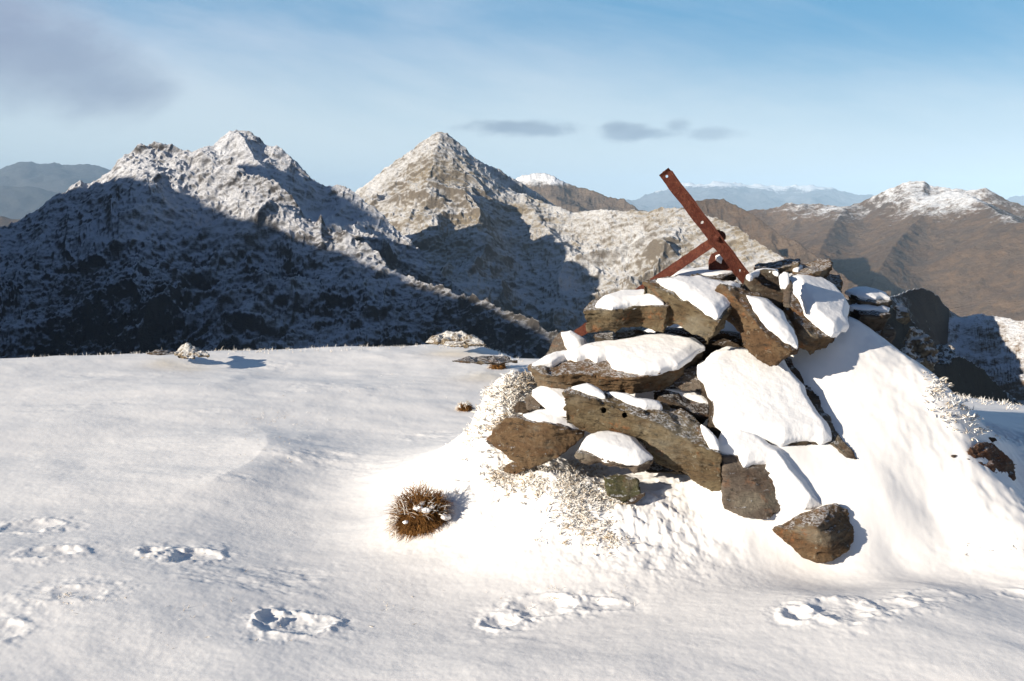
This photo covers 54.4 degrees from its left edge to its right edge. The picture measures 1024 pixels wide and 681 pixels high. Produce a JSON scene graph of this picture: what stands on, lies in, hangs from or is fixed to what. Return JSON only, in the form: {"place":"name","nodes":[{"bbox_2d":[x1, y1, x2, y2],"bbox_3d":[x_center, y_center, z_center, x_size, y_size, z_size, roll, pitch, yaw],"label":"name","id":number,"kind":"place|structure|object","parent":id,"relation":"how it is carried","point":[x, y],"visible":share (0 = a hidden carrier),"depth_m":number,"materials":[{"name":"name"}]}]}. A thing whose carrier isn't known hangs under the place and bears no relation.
{"place":"outdoors","nodes":[
{"label":"outdoors","id":0,"kind":"place"},
{"bbox_2d":[0,216,19,226],"bbox_3d":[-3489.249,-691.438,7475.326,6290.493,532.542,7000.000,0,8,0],"label":"distant brown hills","id":1,"kind":"structure","parent":0,"point":[5,221],"depth_m":6886.65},
{"bbox_2d":[0,186,57,218],"bbox_3d":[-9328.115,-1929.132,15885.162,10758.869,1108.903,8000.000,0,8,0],"label":"distant hills","id":2,"kind":"structure","parent":0,"point":[18,202],"depth_m":16215.30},
{"bbox_2d":[0,161,110,193],"bbox_3d":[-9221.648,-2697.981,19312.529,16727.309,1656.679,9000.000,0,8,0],"label":"hills","id":3,"kind":"structure","parent":0,"point":[56,177],"depth_m":19658.72,"materials":[{"name":"blue"}]},
{"bbox_2d":[0,141,587,358],"bbox_3d":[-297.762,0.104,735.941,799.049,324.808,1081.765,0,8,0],"label":"mountain ridge","id":4,"kind":"structure","parent":0,"point":[141,248],"depth_m":810.11,"materials":[{"name":"grey stone"}]},
{"bbox_2d":[193,129,467,296],"bbox_3d":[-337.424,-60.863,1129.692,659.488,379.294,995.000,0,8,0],"label":"mountain summit","id":5,"kind":"structure","parent":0,"point":[339,208],"depth_m":1212.16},
{"bbox_2d":[444,369,536,462],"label":"frosted grass","id":6,"kind":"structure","parent":0,"point":[507,385],"depth_m":5.26,"materials":[{"name":"white plant"}]},
{"bbox_2d":[0,317,1023,680],"bbox_3d":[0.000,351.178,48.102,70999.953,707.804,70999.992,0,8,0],"label":"ground","id":7,"kind":"structure","parent":0,"point":[114,469],"depth_m":4.62,"materials":[{"name":"white snow"}]},
{"bbox_2d":[147,350,173,354],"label":"flat stone","id":8,"kind":"object","parent":7,"relation":"on","point":[160,352],"visible":0.92,"depth_m":10.04,"materials":[{"name":"grey stone"}]},
{"bbox_2d":[174,343,209,358],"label":"rock","id":9,"kind":"object","parent":7,"relation":"on","point":[186,350],"visible":1,"depth_m":9.84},
{"bbox_2d":[379,472,454,542],"bbox_3d":[-0.445,0.830,4.944,0.437,0.376,0.408,0,8,0],"label":"grass tussock","id":10,"kind":"object","parent":7,"relation":"on","point":[416,513],"depth_m":4.86,"materials":[{"name":"plant"}]},
{"bbox_2d":[426,331,485,347],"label":"rim stone","id":11,"kind":"object","parent":7,"relation":"on","point":[456,339],"visible":1,"depth_m":10.68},
{"bbox_2d":[455,400,475,411],"bbox_3d":[-0.371,0.523,7.902,0.178,0.102,0.168,0,8,0],"label":"grass tussock","id":12,"kind":"object","parent":7,"relation":"on","point":[466,406],"depth_m":7.87,"materials":[{"name":"plant"}]},
{"bbox_2d":[452,355,517,365],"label":"flat stone","id":13,"kind":"object","parent":7,"relation":"on","point":[493,360],"visible":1,"depth_m":9.16,"materials":[{"name":"grey stone"}]},
{"bbox_2d":[487,363,509,369],"bbox_3d":[-0.138,0.233,9.880,0.260,0.160,0.248,0,8,0],"label":"grass tussock","id":14,"kind":"object","parent":7,"relation":"on","point":[501,366],"depth_m":9.84,"materials":[{"name":"plant"}]},
{"bbox_2d":[504,462,525,474],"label":"cairn stone","id":15,"kind":"object","parent":7,"relation":"on","point":[514,468],"visible":0.83,"depth_m":4.96,"materials":[{"name":"brown stone"}]},
{"bbox_2d":[513,401,529,413],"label":"cairn stone","id":16,"kind":"object","parent":7,"relation":"on","point":[519,407],"visible":0.92,"depth_m":5.13,"materials":[{"name":"brown stone"}]},
{"bbox_2d":[486,409,584,468],"bbox_3d":[0.116,0.473,5.017,0.489,0.256,0.412,0,8,0],"label":"cairn stone","id":17,"kind":"object","parent":7,"relation":"on","point":[529,440],"visible":0.94,"depth_m":4.87,"materials":[{"name":"brown stone"}]},
{"bbox_2d":[524,394,541,409],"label":"cairn stone","id":18,"kind":"object","parent":17,"relation":"on","point":[531,402],"visible":0.79,"depth_m":5.05,"materials":[{"name":"stone"}]},
{"bbox_2d":[532,386,565,417],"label":"cairn stone","id":19,"kind":"object","parent":17,"relation":"on","point":[551,400],"visible":0.48,"depth_m":4.97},
{"bbox_2d":[527,334,704,393],"bbox_3d":[0.544,0.128,5.063,0.907,0.288,0.400,-2,8,-14],"label":"cairn stone","id":20,"kind":"object","parent":19,"relation":"on","point":[644,363],"visible":0.97,"depth_m":5.00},
{"bbox_2d":[593,329,654,341],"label":"cairn stone","id":21,"kind":"object","parent":20,"relation":"on","point":[613,335],"visible":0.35,"depth_m":5.27,"materials":[{"name":"stone"}]},
{"bbox_2d":[583,289,673,332],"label":"cairn stone","id":22,"kind":"object","parent":20,"relation":"on","point":[616,311],"visible":0.9,"depth_m":5.11,"materials":[{"name":"brown stone"}]},
{"bbox_2d":[545,330,586,355],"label":"cairn stone","id":23,"kind":"object","parent":7,"relation":"on","point":[565,340],"visible":0.54,"depth_m":5.40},
{"bbox_2d":[604,474,640,502],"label":"cairn stone","id":24,"kind":"object","parent":7,"relation":"on","point":[623,488],"visible":1,"depth_m":4.71,"materials":[{"name":"green stone"}]},
{"bbox_2d":[574,431,654,473],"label":"cairn stone","id":25,"kind":"object","parent":24,"relation":"on","point":[621,451],"visible":1,"depth_m":4.70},
{"bbox_2d":[625,492,644,503],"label":"cairn stone","id":26,"kind":"object","parent":7,"relation":"on","point":[635,499],"visible":1,"depth_m":4.67,"materials":[{"name":"stone"}]},
{"bbox_2d":[562,383,722,491],"bbox_3d":[0.656,0.459,4.881,0.778,0.503,0.338,3,8,18],"label":"cairn stone","id":27,"kind":"object","parent":7,"relation":"on","point":[682,440],"visible":0.9,"depth_m":4.79,"materials":[{"name":"brown stone"}]},
{"bbox_2d":[653,386,708,423],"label":"cairn stone","id":28,"kind":"object","parent":27,"relation":"on","point":[694,403],"visible":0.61,"depth_m":5.03,"materials":[{"name":"brown stone"}]},
{"bbox_2d":[672,366,700,390],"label":"cairn stone","id":29,"kind":"object","parent":28,"relation":"on","point":[687,380],"visible":0.37,"depth_m":5.03,"materials":[{"name":"stone"}]},
{"bbox_2d":[574,168,748,336],"bbox_3d":[0.825,-0.448,5.350,1.021,0.944,0.212,1,8,5],"label":"leaning ironwork","id":30,"kind":"object","parent":7,"relation":"on","point":[715,237],"visible":0.83,"depth_m":5.35,"materials":[{"name":"metal"}]},
{"bbox_2d":[646,461,686,474],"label":"cairn stone","id":31,"kind":"object","parent":7,"relation":"on","point":[655,467],"visible":0.12,"depth_m":4.91,"materials":[{"name":"stone"}]},
{"bbox_2d":[655,327,744,360],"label":"cairn stone","id":32,"kind":"object","parent":7,"relation":"on","point":[720,340],"visible":0.34,"depth_m":5.31,"materials":[{"name":"brown stone"}]},
{"bbox_2d":[670,266,735,280],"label":"cairn stone","id":33,"kind":"object","parent":32,"relation":"on","point":[722,274],"visible":0.43,"depth_m":5.49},
{"bbox_2d":[708,252,739,271],"bbox_3d":[1.180,-0.427,5.511,0.178,0.130,0.044,0,8,0],"label":"iron bracket","id":34,"kind":"object","parent":33,"relation":"on","point":[716,261],"visible":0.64,"depth_m":5.51,"materials":[{"name":"brown metal"}]},
{"bbox_2d":[718,430,821,518],"bbox_3d":[1.197,0.605,4.766,0.502,0.380,0.433,0,8,0],"label":"cairn stone","id":35,"kind":"object","parent":7,"relation":"on","point":[747,488],"visible":0.93,"depth_m":4.65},
{"bbox_2d":[696,346,856,458],"bbox_3d":[1.292,0.321,4.993,0.726,0.538,0.544,0,8,0],"label":"cairn stone","id":36,"kind":"object","parent":35,"relation":"on","point":[743,389],"visible":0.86,"depth_m":4.86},
{"bbox_2d":[715,283,799,365],"bbox_3d":[1.263,-0.087,5.049,0.296,0.399,0.436,-7,11,-42],"label":"cairn stone","id":37,"kind":"object","parent":36,"relation":"on","point":[763,326],"visible":0.95,"depth_m":4.96,"materials":[{"name":"rock"},{"name":"snow"}]},
{"bbox_2d":[642,273,743,343],"bbox_3d":[0.967,-0.180,5.210,0.469,0.334,0.466,6,10,36],"label":"cairn stone","id":38,"kind":"object","parent":37,"relation":"on","point":[699,305],"visible":0.84,"depth_m":5.05,"materials":[{"name":"brown stone"}]},
{"bbox_2d":[772,503,853,562],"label":"cairn stone","id":39,"kind":"object","parent":7,"relation":"on","point":[823,534],"visible":1,"depth_m":4.46,"materials":[{"name":"brown stone"}]},
{"bbox_2d":[782,274,849,354],"bbox_3d":[1.611,-0.149,5.299,0.568,0.385,0.415,-6,10,-36],"label":"cairn stone","id":40,"kind":"object","parent":7,"relation":"on","point":[817,313],"visible":0.88,"depth_m":5.17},
{"bbox_2d":[743,268,783,310],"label":"cairn stone","id":41,"kind":"object","parent":40,"relation":"on","point":[764,282],"visible":0.65,"depth_m":5.26,"materials":[{"name":"brown stone"}]},
{"bbox_2d":[754,258,800,273],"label":"cairn stone","id":42,"kind":"object","parent":41,"relation":"on","point":[786,265],"visible":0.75,"depth_m":5.55,"materials":[{"name":"grey stone"}]},
{"bbox_2d":[779,272,792,307],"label":"cairn stone","id":43,"kind":"object","parent":40,"relation":"on","point":[785,284],"visible":1,"depth_m":5.09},
{"bbox_2d":[792,258,832,277],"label":"cairn stone","id":44,"kind":"object","parent":40,"relation":"on","point":[820,267],"visible":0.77,"depth_m":5.51,"materials":[{"name":"grey stone"}]},
{"bbox_2d":[824,273,842,292],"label":"cairn stone","id":45,"kind":"object","parent":40,"relation":"on","point":[836,281],"visible":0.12,"depth_m":5.75,"materials":[{"name":"grey stone"}]},
{"bbox_2d":[881,323,895,342],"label":"rimed rock","id":46,"kind":"object","parent":7,"relation":"on","point":[889,333],"visible":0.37,"depth_m":5.61,"materials":[{"name":"grey stone"}]},
{"bbox_2d":[849,303,891,334],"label":"cairn stone","id":47,"kind":"object","parent":46,"relation":"on","point":[874,318],"visible":0.84,"depth_m":5.52,"materials":[{"name":"brown stone"}]},
{"bbox_2d":[845,286,891,307],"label":"cairn stone","id":48,"kind":"object","parent":47,"relation":"on","point":[859,295],"visible":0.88,"depth_m":5.66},
{"bbox_2d":[900,326,938,371],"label":"rimed rock","id":49,"kind":"object","parent":7,"relation":"on","point":[919,347],"visible":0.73,"depth_m":5.80,"materials":[{"name":"grey stone"}]},
{"bbox_2d":[892,302,910,324],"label":"rimed rock","id":50,"kind":"object","parent":49,"relation":"on","point":[902,311],"visible":1,"depth_m":5.93,"materials":[{"name":"grey stone"}]},
{"bbox_2d":[936,344,955,364],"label":"rim boulder","id":51,"kind":"object","parent":7,"relation":"on","point":[945,354],"visible":0.86,"depth_m":19.64,"materials":[{"name":"grey stone"}]},
{"bbox_2d":[966,442,1015,480],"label":"flat stone","id":52,"kind":"object","parent":7,"relation":"on","point":[999,459],"visible":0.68,"depth_m":4.99,"materials":[{"name":"brown stone"}]},
{"bbox_2d":[0,0,1023,199],"label":"sky","id":53,"kind":"structure","parent":0,"point":[858,97],"materials":[{"name":"blue"}]},
{"bbox_2d":[9,368,1022,648],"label":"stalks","id":54,"kind":"object","parent":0,"point":[399,590],"visible":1,"depth_m":4.21,"materials":[{"name":"brown plant"}]},
{"bbox_2d":[31,343,1022,409],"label":"rim grass","id":55,"kind":"structure","parent":0,"point":[1004,402],"depth_m":10.65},
{"bbox_2d":[452,455,636,557],"bbox_3d":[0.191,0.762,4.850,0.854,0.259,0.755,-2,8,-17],"label":"frosted grass","id":56,"kind":"structure","parent":0,"point":[584,490],"depth_m":4.77,"materials":[{"name":"beige plant"}]},
{"bbox_2d":[516,173,647,212],"bbox_3d":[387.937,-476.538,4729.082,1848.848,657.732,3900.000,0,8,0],"label":"hills behind","id":57,"kind":"structure","parent":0,"point":[554,190],"depth_m":4915.63,"materials":[{"name":"grey stone"}]},
{"bbox_2d":[355,132,847,342],"bbox_3d":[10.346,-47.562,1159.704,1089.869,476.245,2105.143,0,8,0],"label":"mountain peak","id":58,"kind":"structure","parent":0,"point":[458,214],"depth_m":1500.29,"materials":[{"name":"grey stone"}]},
{"bbox_2d":[682,198,890,298],"bbox_3d":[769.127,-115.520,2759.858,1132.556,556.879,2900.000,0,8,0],"label":"mountain ridge","id":59,"kind":"structure","parent":0,"point":[753,227],"depth_m":3045.25,"materials":[{"name":"grey stone"}]},
{"bbox_2d":[626,181,1023,211],"bbox_3d":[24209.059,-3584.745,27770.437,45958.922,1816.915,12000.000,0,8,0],"label":"mountains","id":60,"kind":"structure","parent":0,"point":[751,197],"depth_m":28675.97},
{"bbox_2d":[747,181,1023,320],"bbox_3d":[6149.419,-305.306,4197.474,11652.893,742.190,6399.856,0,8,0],"label":"hills","id":61,"kind":"structure","parent":0,"point":[960,252],"depth_m":3589.74,"materials":[{"name":"brown stone"}]},
{"bbox_2d":[845,298,1023,404],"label":"ridge","id":62,"kind":"structure","parent":0,"point":[965,376],"depth_m":25.52,"materials":[{"name":"grey stone"}]},
{"bbox_2d":[890,287,1023,403],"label":"ridge","id":63,"kind":"structure","parent":0,"point":[993,346],"depth_m":280.77,"materials":[{"name":"stone"}]},
{"bbox_2d":[923,371,1004,449],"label":"frosted grass","id":64,"kind":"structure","parent":0,"point":[974,416],"depth_m":5.08,"materials":[{"name":"white plant"}]}
]}

